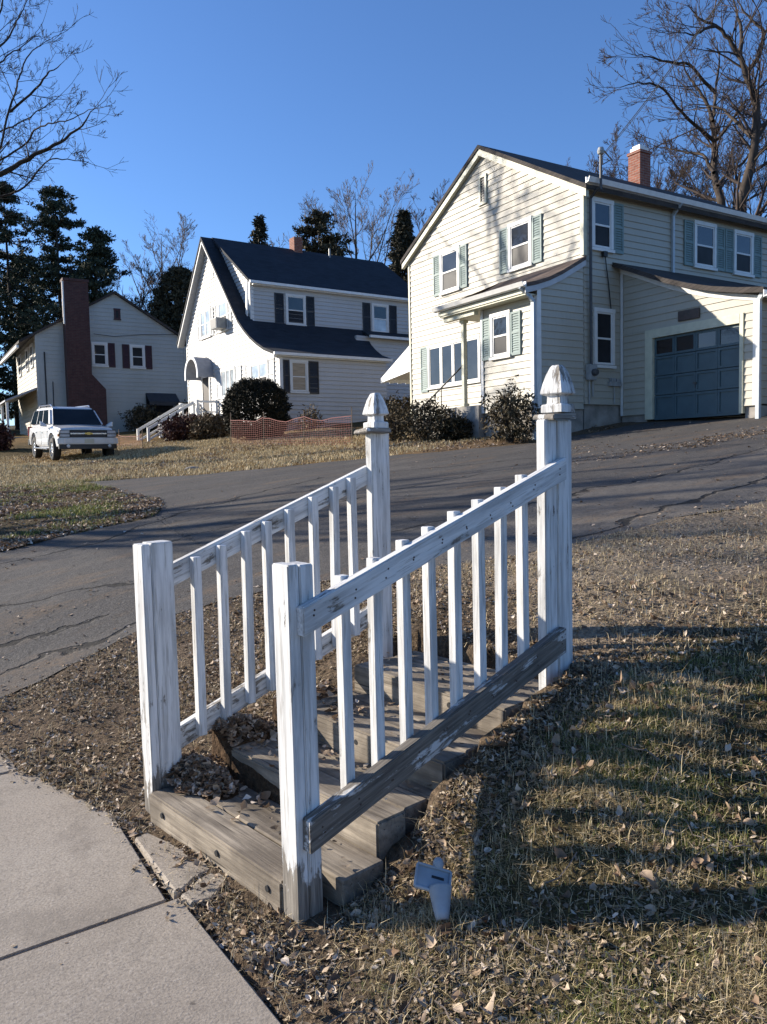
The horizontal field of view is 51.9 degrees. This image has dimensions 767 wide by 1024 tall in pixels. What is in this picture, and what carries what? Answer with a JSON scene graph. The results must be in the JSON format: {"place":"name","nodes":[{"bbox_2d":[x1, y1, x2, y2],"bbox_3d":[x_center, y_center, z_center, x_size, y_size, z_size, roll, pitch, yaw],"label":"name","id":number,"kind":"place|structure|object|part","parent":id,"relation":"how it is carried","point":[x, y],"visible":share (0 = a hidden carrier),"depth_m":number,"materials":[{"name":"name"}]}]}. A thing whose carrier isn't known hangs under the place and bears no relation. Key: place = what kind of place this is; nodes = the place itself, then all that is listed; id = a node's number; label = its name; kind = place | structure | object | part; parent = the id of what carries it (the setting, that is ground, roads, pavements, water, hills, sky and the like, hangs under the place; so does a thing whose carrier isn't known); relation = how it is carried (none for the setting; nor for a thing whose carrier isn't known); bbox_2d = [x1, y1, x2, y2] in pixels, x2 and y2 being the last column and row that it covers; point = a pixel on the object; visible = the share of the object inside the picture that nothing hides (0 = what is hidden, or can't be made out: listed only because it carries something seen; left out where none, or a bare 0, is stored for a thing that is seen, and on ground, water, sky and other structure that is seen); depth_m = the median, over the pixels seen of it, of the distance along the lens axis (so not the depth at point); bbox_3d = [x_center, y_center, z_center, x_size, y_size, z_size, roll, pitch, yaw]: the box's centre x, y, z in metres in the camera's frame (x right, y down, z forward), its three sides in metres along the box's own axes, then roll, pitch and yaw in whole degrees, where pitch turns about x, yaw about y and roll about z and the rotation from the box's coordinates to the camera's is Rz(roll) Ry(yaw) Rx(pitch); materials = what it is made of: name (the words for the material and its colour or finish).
{"place":"outdoors","nodes":[
{"label":"outdoors","id":0,"kind":"place"},
{"bbox_2d":[0,684,280,1023],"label":"sidewalk","id":1,"kind":"structure","parent":0,"point":[137,956],"depth_m":2.51,"materials":[{"name":"concrete"}]},
{"bbox_2d":[0,752,286,1020],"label":"leaf litter","id":2,"kind":"object","parent":1,"relation":"on","point":[153,879],"visible":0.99,"depth_m":2.80,"materials":[{"name":"brown plant"}]},
{"bbox_2d":[0,404,766,1023],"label":"ground","id":3,"kind":"structure","parent":0,"point":[396,852],"depth_m":2.77,"materials":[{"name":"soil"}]},
{"bbox_2d":[0,420,15,450],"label":"barberry bush","id":4,"kind":"object","parent":3,"relation":"on","point":[7,438],"visible":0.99,"depth_m":33.58,"materials":[{"name":"red plant"}]},
{"bbox_2d":[0,237,40,416],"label":"pine tree","id":5,"kind":"object","parent":3,"relation":"on","point":[15,406],"visible":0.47,"depth_m":59.77,"materials":[{"name":"green plant"}]},
{"bbox_2d":[0,181,57,429],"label":"pine tree","id":6,"kind":"object","parent":3,"relation":"on","point":[8,235],"visible":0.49,"depth_m":63.17,"materials":[{"name":"green plant"}]},
{"bbox_2d":[0,248,57,420],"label":"pine tree","id":7,"kind":"object","parent":3,"relation":"on","point":[14,266],"visible":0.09,"depth_m":66.41,"materials":[{"name":"green plant"}]},
{"bbox_2d":[0,183,113,393],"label":"pine tree","id":8,"kind":"object","parent":3,"relation":"on","point":[46,269],"visible":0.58,"depth_m":59.18,"materials":[{"name":"green plant"}]},
{"bbox_2d":[0,0,127,228],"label":"bare tree","id":9,"kind":"object","parent":3,"relation":"on","point":[17,164],"visible":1,"depth_m":25.01,"materials":[{"name":"brown plant"}]},
{"bbox_2d":[28,404,117,460],"bbox_3d":[-11.198,-2.867,28.212,2.400,1.921,5.205,-4,7,-34],"label":"parked car","id":10,"kind":"object","parent":3,"relation":"on","point":[54,431],"visible":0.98,"depth_m":26.99,"materials":[{"name":"paint"}]},
{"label":"side window","id":11,"kind":"part","parent":10,"relation":"part of","materials":[{"name":"black glass"}]},
{"bbox_3d":[-12.307,-2.658,28.111,0.060,0.480,0.940,-4,7,-34],"label":"door","id":12,"kind":"part","parent":10,"relation":"part of","materials":[{"name":"paint"}]},
{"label":"side window","id":13,"kind":"part","parent":10,"relation":"part of","materials":[{"name":"black glass"}]},
{"bbox_3d":[-11.734,-2.572,27.272,0.060,0.480,0.980,-4,7,-34],"label":"door","id":14,"kind":"part","parent":10,"relation":"part of","materials":[{"name":"paint"}]},
{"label":"side window","id":15,"kind":"part","parent":10,"relation":"part of","materials":[{"name":"black glass"}]},
{"bbox_2d":[0,475,159,539],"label":"grass","id":16,"kind":"structure","parent":3,"relation":"on","point":[64,511],"depth_m":12.39,"materials":[{"name":"plant"}]},
{"bbox_2d":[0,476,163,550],"bbox_3d":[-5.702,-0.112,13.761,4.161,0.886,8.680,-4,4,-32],"label":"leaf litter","id":17,"kind":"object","parent":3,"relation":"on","point":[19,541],"visible":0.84,"depth_m":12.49,"materials":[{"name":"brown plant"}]},
{"bbox_2d":[0,277,187,437],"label":"grey house","id":18,"kind":"structure","parent":3,"relation":"on","point":[108,358],"depth_m":45.23,"materials":[{"name":"grey wood"}]},
{"bbox_2d":[17,354,21,377],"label":"window","id":19,"kind":"structure","parent":18,"relation":"in","point":[19,356],"depth_m":48.56,"materials":[{"name":"white glass"}]},
{"bbox_2d":[25,347,28,371],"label":"window","id":20,"kind":"structure","parent":18,"relation":"in","point":[26,350],"depth_m":45.88,"materials":[{"name":"white glass"}]},
{"bbox_2d":[29,343,33,368],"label":"window","id":21,"kind":"structure","parent":18,"relation":"in","point":[31,345],"depth_m":44.27,"materials":[{"name":"white glass"}]},
{"bbox_2d":[91,342,108,366],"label":"window","id":22,"kind":"structure","parent":18,"relation":"in","point":[99,349],"depth_m":44.94,"materials":[{"name":"white glass"}]},
{"bbox_2d":[113,308,120,319],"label":"window","id":23,"kind":"structure","parent":18,"relation":"in","point":[117,316],"depth_m":45.34,"materials":[{"name":"black glass"}]},
{"bbox_2d":[129,344,145,368],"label":"window","id":24,"kind":"structure","parent":18,"relation":"in","point":[137,352],"depth_m":46.05,"materials":[{"name":"white glass"}]},
{"bbox_2d":[153,405,173,417],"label":"window","id":25,"kind":"structure","parent":18,"relation":"in","point":[161,408],"depth_m":46.96,"materials":[{"name":"black glass"}]},
{"bbox_2d":[67,224,131,303],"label":"pine tree","id":26,"kind":"object","parent":3,"relation":"on","point":[102,261],"visible":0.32,"depth_m":57.60,"materials":[{"name":"green plant"}]},
{"bbox_2d":[57,257,168,312],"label":"bare tree","id":27,"kind":"object","parent":3,"relation":"on","point":[159,274],"visible":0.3,"depth_m":60.42,"materials":[{"name":"brown plant"}]},
{"bbox_2d":[115,429,142,446],"bbox_3d":[-11.001,-3.003,32.457,3.993,0.989,0.058,2,5,42],"label":"safety fence","id":28,"kind":"object","parent":3,"relation":"on","point":[133,437],"visible":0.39,"depth_m":31.55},
{"bbox_2d":[123,294,161,310],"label":"bare tree","id":29,"kind":"object","parent":3,"relation":"on","point":[134,300],"visible":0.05,"depth_m":59.47,"materials":[{"name":"brown plant"}]},
{"bbox_2d":[117,403,168,431],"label":"shrub","id":30,"kind":"object","parent":3,"relation":"on","point":[142,411],"visible":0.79,"depth_m":44.66,"materials":[{"name":"green plant"}]},
{"bbox_2d":[120,210,196,309],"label":"bare tree","id":31,"kind":"object","parent":3,"relation":"on","point":[183,229],"visible":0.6,"depth_m":74.86,"materials":[{"name":"brown plant"}]},
{"bbox_2d":[146,265,191,394],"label":"cedar tree","id":32,"kind":"object","parent":3,"relation":"on","point":[176,282],"visible":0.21,"depth_m":56.36,"materials":[{"name":"green plant"}]},
{"bbox_2d":[136,399,217,440],"bbox_3d":[-9.408,-3.698,35.832,3.150,2.683,2.300,-4,5,-34],"label":"entry stair","id":33,"kind":"object","parent":3,"relation":"on","point":[181,406],"visible":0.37,"depth_m":35.49,"materials":[{"name":"white wood"}]},
{"bbox_2d":[170,399,188,418],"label":"shrub","id":34,"kind":"object","parent":3,"relation":"on","point":[186,409],"visible":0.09,"depth_m":46.06,"materials":[{"name":"brown plant"}]},
{"bbox_2d":[135,833,225,906],"bbox_3d":[-0.778,1.345,2.930,0.183,0.082,0.612,-5,5,-43],"label":"concrete fragment","id":35,"kind":"object","parent":3,"relation":"on","point":[163,869],"visible":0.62,"depth_m":2.87,"materials":[{"name":"grey concrete"}]},
{"bbox_2d":[154,411,207,441],"bbox_3d":[-8.307,-3.564,33.107,2.394,1.461,3.646,-4,4,-32],"label":"barberry bush","id":36,"kind":"object","parent":3,"relation":"on","point":[175,428],"visible":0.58,"depth_m":32.50,"materials":[{"name":"red plant"}]},
{"bbox_2d":[186,408,231,440],"bbox_3d":[-7.016,-3.510,31.996,1.992,1.434,2.356,-4,4,-32],"label":"shrub","id":37,"kind":"object","parent":3,"relation":"on","point":[214,426],"visible":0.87,"depth_m":31.51,"materials":[{"name":"green plant"}]},
{"bbox_2d":[0,427,491,489],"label":"dead grass","id":38,"kind":"structure","parent":3,"relation":"on","point":[124,453],"depth_m":22.75,"materials":[{"name":"beige plant"}]},
{"bbox_2d":[220,372,293,439],"bbox_3d":[-4.603,-3.802,28.400,2.647,2.452,2.608,-4,4,-32],"label":"clipped shrub","id":39,"kind":"object","parent":3,"relation":"on","point":[238,402],"visible":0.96,"depth_m":27.72,"materials":[{"name":"green plant"}]},
{"bbox_2d":[247,214,270,245],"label":"spruce tree","id":40,"kind":"object","parent":3,"relation":"on","point":[258,234],"visible":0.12,"depth_m":63.86,"materials":[{"name":"green plant"}]},
{"bbox_2d":[133,393,392,813],"bbox_3d":[-0.485,0.371,3.732,1.397,1.906,0.130,-5,5,-42],"label":"stair handrail","id":41,"kind":"object","parent":3,"relation":"on","point":[159,575],"visible":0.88,"depth_m":3.55,"materials":[{"name":"paint"}]},
{"bbox_2d":[250,233,297,246],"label":"bare tree","id":42,"kind":"object","parent":3,"relation":"on","point":[270,241],"visible":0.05,"depth_m":77.13,"materials":[{"name":"brown plant"}]},
{"bbox_2d":[230,407,351,444],"bbox_3d":[-3.117,-2.666,25.342,5.875,1.383,0.060,2,5,42],"label":"safety fence","id":43,"kind":"object","parent":3,"relation":"on","point":[304,435],"visible":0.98,"depth_m":25.03,"materials":[{"name":"orange plastic"}]},
{"bbox_2d":[177,237,409,432],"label":"white house","id":44,"kind":"structure","parent":3,"relation":"on","point":[327,335],"depth_m":34.68,"materials":[{"name":"white wood"}]},
{"bbox_2d":[199,307,211,339],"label":"window","id":45,"kind":"structure","parent":44,"relation":"in","point":[205,313],"depth_m":36.39,"materials":[{"name":"white glass"}]},
{"bbox_2d":[210,317,225,330],"bbox_3d":[-7.238,-8.238,34.502,0.470,0.460,0.670,-4,5,-34],"label":"window unit","id":46,"kind":"structure","parent":44,"relation":"in","point":[217,323],"depth_m":34.27,"materials":[{"name":"grey metal"}]},
{"bbox_2d":[217,299,228,332],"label":"window","id":47,"kind":"structure","parent":44,"relation":"in","point":[222,305],"depth_m":34.58,"materials":[{"name":"white glass"}]},
{"bbox_2d":[220,366,234,398],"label":"window","id":48,"kind":"structure","parent":44,"relation":"in","point":[226,381],"depth_m":34.71,"materials":[{"name":"white glass"}]},
{"bbox_2d":[250,359,267,382],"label":"window","id":49,"kind":"structure","parent":44,"relation":"in","point":[257,369],"depth_m":31.86,"materials":[{"name":"white glass"}]},
{"bbox_2d":[285,293,306,325],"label":"window","id":50,"kind":"structure","parent":44,"relation":"in","point":[295,304],"depth_m":34.24,"materials":[{"name":"white glass"}]},
{"bbox_2d":[289,359,309,393],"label":"window","id":51,"kind":"structure","parent":44,"relation":"in","point":[298,368],"depth_m":30.87,"materials":[{"name":"white glass"}]},
{"bbox_2d":[371,303,388,332],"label":"window","id":52,"kind":"structure","parent":44,"relation":"in","point":[380,313],"depth_m":36.69,"materials":[{"name":"white glass"}]},
{"bbox_2d":[293,403,327,430],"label":"shrub","id":53,"kind":"object","parent":3,"relation":"on","point":[315,418],"visible":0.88,"depth_m":29.89,"materials":[{"name":"brown plant"}]},
{"bbox_2d":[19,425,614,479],"bbox_3d":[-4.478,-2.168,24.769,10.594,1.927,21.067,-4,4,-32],"label":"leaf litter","id":54,"kind":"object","parent":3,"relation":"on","point":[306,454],"visible":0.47,"depth_m":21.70,"materials":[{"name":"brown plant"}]},
{"bbox_2d":[292,208,356,256],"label":"pine tree","id":55,"kind":"object","parent":3,"relation":"on","point":[322,223],"visible":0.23,"depth_m":61.26,"materials":[{"name":"green plant"}]},
{"bbox_2d":[150,651,538,911],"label":"timber steps","id":56,"kind":"structure","parent":3,"relation":"on","point":[245,848],"depth_m":3.02,"materials":[{"name":"brown wood"}]},
{"bbox_2d":[171,685,337,807],"bbox_3d":[-0.424,1.049,3.485,0.900,0.293,0.570,-5,5,-42],"label":"leaf mould","id":57,"kind":"object","parent":56,"relation":"on","point":[249,777],"visible":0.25,"depth_m":3.42,"materials":[{"name":"dry leaf litter"}]},
{"bbox_2d":[163,680,398,819],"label":"leaf litter","id":58,"kind":"object","parent":56,"relation":"on","point":[215,779],"visible":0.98,"depth_m":3.35,"materials":[{"name":"brown plant"}]},
{"bbox_2d":[223,651,534,867],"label":"leaf litter","id":59,"kind":"object","parent":56,"relation":"on","point":[408,782],"visible":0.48,"depth_m":3.21,"materials":[{"name":"brown plant"}]},
{"bbox_2d":[294,160,419,263],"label":"bare tree","id":60,"kind":"object","parent":3,"relation":"on","point":[355,234],"visible":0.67,"depth_m":65.00,"materials":[{"name":"brown plant"}]},
{"bbox_2d":[0,500,766,1023],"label":"leaf litter","id":61,"kind":"object","parent":3,"relation":"on","point":[392,978],"visible":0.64,"depth_m":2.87,"materials":[{"name":"brown plant"}]},
{"bbox_2d":[383,390,410,428],"bbox_3d":[0.524,-3.345,26.719,2.342,1.517,1.955,1,4,27],"label":"shrub","id":62,"kind":"object","parent":3,"relation":"on","point":[389,400],"visible":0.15,"depth_m":26.32,"materials":[{"name":"green plant"}]},
{"bbox_2d":[384,401,412,441],"bbox_3d":[0.264,-2.535,22.189,1.338,1.335,1.438,-1,4,7],"label":"shrub","id":63,"kind":"object","parent":3,"relation":"on","point":[392,410],"visible":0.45,"depth_m":22.11,"materials":[{"name":"green plant"}]},
{"bbox_2d":[385,207,415,282],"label":"spruce tree","id":64,"kind":"object","parent":3,"relation":"on","point":[401,239],"visible":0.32,"depth_m":49.60,"materials":[{"name":"green plant"}]},
{"bbox_2d":[272,365,576,923],"bbox_3d":[0.257,0.384,2.976,1.529,1.950,0.144,-5,5,-42],"label":"stair handrail","id":65,"kind":"object","parent":3,"relation":"on","point":[311,826],"visible":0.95,"depth_m":2.80,"materials":[{"name":"paint"}]},
{"bbox_2d":[393,395,461,442],"bbox_3d":[1.158,-2.369,20.405,1.423,1.352,2.530,-4,4,-32],"label":"shrub","id":66,"kind":"object","parent":3,"relation":"on","point":[425,431],"visible":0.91,"depth_m":20.32,"materials":[{"name":"green plant"}]},
{"bbox_2d":[410,179,448,231],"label":"bare tree","id":67,"kind":"object","parent":3,"relation":"on","point":[421,216],"visible":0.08,"depth_m":58.10,"materials":[{"name":"brown plant"}]},
{"bbox_2d":[413,857,451,921],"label":"plastic litter","id":68,"kind":"object","parent":3,"relation":"on","point":[434,880],"visible":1,"depth_m":2.45,"materials":[{"name":"white plastic"}]},
{"bbox_2d":[116,568,765,1023],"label":"fallen twigs","id":69,"kind":"object","parent":3,"relation":"on","point":[546,882],"visible":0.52,"depth_m":2.29,"materials":[{"name":"brown wood"}]},
{"bbox_2d":[435,413,473,441],"bbox_3d":[1.887,-2.075,19.862,1.120,0.853,1.012,-4,4,-32],"label":"shrub","id":70,"kind":"object","parent":3,"relation":"on","point":[458,429],"visible":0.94,"depth_m":19.66,"materials":[{"name":"green plant"}]},
{"bbox_2d":[478,374,543,443],"bbox_3d":[2.783,-2.294,18.021,1.429,1.659,1.869,-4,4,-32],"label":"shrub","id":71,"kind":"object","parent":3,"relation":"on","point":[507,412],"visible":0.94,"depth_m":17.77,"materials":[{"name":"green plant"}]},
{"bbox_2d":[299,642,766,1023],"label":"dead grass","id":72,"kind":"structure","parent":3,"relation":"on","point":[719,1000],"depth_m":2.42,"materials":[{"name":"beige plant"}]},
{"bbox_2d":[338,635,766,1023],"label":"grass","id":73,"kind":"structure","parent":3,"relation":"on","point":[615,753],"depth_m":2.56,"materials":[{"name":"plant"}]},
{"bbox_2d":[381,144,766,439],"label":"cream house","id":74,"kind":"structure","parent":3,"relation":"on","point":[635,297],"depth_m":19.15,"materials":[{"name":"beige wood"}]},
{"bbox_2d":[439,245,460,295],"bbox_3d":[1.923,-7.000,22.884,0.095,1.260,0.970,-4,4,-32],"label":"window","id":75,"kind":"structure","parent":74,"relation":"in","point":[449,258],"depth_m":22.88,"materials":[{"name":"white glass"}]},
{"bbox_2d":[427,334,480,389],"bbox_3d":[2.029,-4.337,22.979,0.095,1.330,2.580,-4,4,-32],"label":"window","id":76,"kind":"structure","parent":74,"relation":"in","point":[444,358],"depth_m":22.99,"materials":[{"name":"clear glass"}]},
{"bbox_2d":[489,309,511,360],"bbox_3d":[2.803,-4.235,18.916,0.095,1.110,0.770,-4,4,-32],"label":"window","id":77,"kind":"structure","parent":74,"relation":"in","point":[499,321],"depth_m":18.92,"materials":[{"name":"white glass"}]},
{"bbox_2d":[507,215,533,272],"bbox_3d":[3.515,-6.883,20.303,0.095,1.240,0.940,-4,4,-32],"label":"window","id":78,"kind":"structure","parent":74,"relation":"in","point":[520,231],"depth_m":20.30,"materials":[{"name":"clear glass"}]},
{"bbox_2d":[592,196,614,253],"bbox_3d":[5.206,-6.820,18.747,0.780,1.230,0.095,-4,4,-32],"label":"window","id":79,"kind":"structure","parent":74,"relation":"in","point":[602,209],"depth_m":18.76,"materials":[{"name":"white glass"}]},
{"bbox_2d":[592,307,616,368],"bbox_3d":[5.309,-4.174,18.951,0.750,1.420,0.095,-4,4,-32],"label":"window","id":80,"kind":"structure","parent":74,"relation":"in","point":[603,318],"depth_m":18.95,"materials":[{"name":"clear glass"}]},
{"bbox_2d":[601,0,722,164],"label":"service line","id":81,"kind":"object","parent":74,"relation":"attached to","point":[684,50],"visible":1,"depth_m":13.87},
{"bbox_2d":[654,324,741,419],"bbox_3d":[6.972,-3.067,17.599,0.100,1.900,2.240,-4,4,-32],"label":"garage door","id":82,"kind":"structure","parent":74,"relation":"in","point":[716,402],"depth_m":17.55,"materials":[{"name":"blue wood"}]},
{"bbox_2d":[692,220,717,271],"bbox_3d":[8.470,-7.007,20.752,0.950,1.220,0.095,-4,4,-32],"label":"window","id":83,"kind":"structure","parent":74,"relation":"in","point":[705,233],"depth_m":20.76,"materials":[{"name":"white glass"}]},
{"bbox_2d":[732,229,754,277],"bbox_3d":[9.874,-7.079,21.615,0.910,1.210,0.095,-4,4,-32],"label":"window","id":84,"kind":"structure","parent":74,"relation":"in","point":[743,240],"depth_m":21.62,"materials":[{"name":"white glass"}]},
{"bbox_2d":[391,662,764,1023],"bbox_3d":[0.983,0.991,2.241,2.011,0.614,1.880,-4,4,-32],"label":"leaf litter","id":85,"kind":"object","parent":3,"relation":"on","point":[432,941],"visible":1,"depth_m":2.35,"materials":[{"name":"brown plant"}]},
{"bbox_2d":[393,500,766,715],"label":"dead grass","id":86,"kind":"structure","parent":3,"relation":"on","point":[632,549],"depth_m":4.42,"materials":[{"name":"beige plant"}]},
{"bbox_2d":[565,116,663,187],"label":"bare tree","id":87,"kind":"object","parent":3,"relation":"on","point":[651,172],"visible":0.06,"depth_m":46.15,"materials":[{"name":"brown plant"}]},
{"bbox_2d":[587,122,741,202],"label":"bare tree","id":88,"kind":"object","parent":3,"relation":"on","point":[657,183],"visible":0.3,"depth_m":43.79,"materials":[{"name":"brown plant"}]},
{"bbox_2d":[584,1,766,208],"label":"bare tree","id":89,"kind":"object","parent":3,"relation":"on","point":[711,166],"visible":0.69,"depth_m":36.02,"materials":[{"name":"brown plant"}]},
{"bbox_2d":[628,0,766,215],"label":"bare tree","id":90,"kind":"object","parent":3,"relation":"on","point":[743,190],"visible":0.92,"depth_m":33.41,"materials":[{"name":"brown plant"}]},
{"bbox_2d":[651,112,766,217],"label":"bare tree","id":91,"kind":"object","parent":3,"relation":"on","point":[738,150],"visible":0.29,"depth_m":43.22,"materials":[{"name":"brown plant"}]},
{"bbox_2d":[739,68,766,203],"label":"bare tree","id":92,"kind":"object","parent":3,"relation":"on","point":[761,123],"visible":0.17,"depth_m":42.58,"materials":[{"name":"brown plant"}]},
{"bbox_2d":[0,416,766,696],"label":"driveway","id":93,"kind":"structure","parent":0,"point":[65,573],"depth_m":8.85,"materials":[{"name":"grey asphalt"}]},
{"bbox_2d":[0,422,766,692],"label":"leaf litter","id":94,"kind":"object","parent":93,"relation":"on","point":[715,441],"visible":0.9,"depth_m":12.23,"materials":[{"name":"brown plant"}]},
{"bbox_2d":[0,0,766,425],"label":"sky","id":95,"kind":"structure","parent":0,"point":[235,112],"materials":[{"name":"blue"}]}
]}

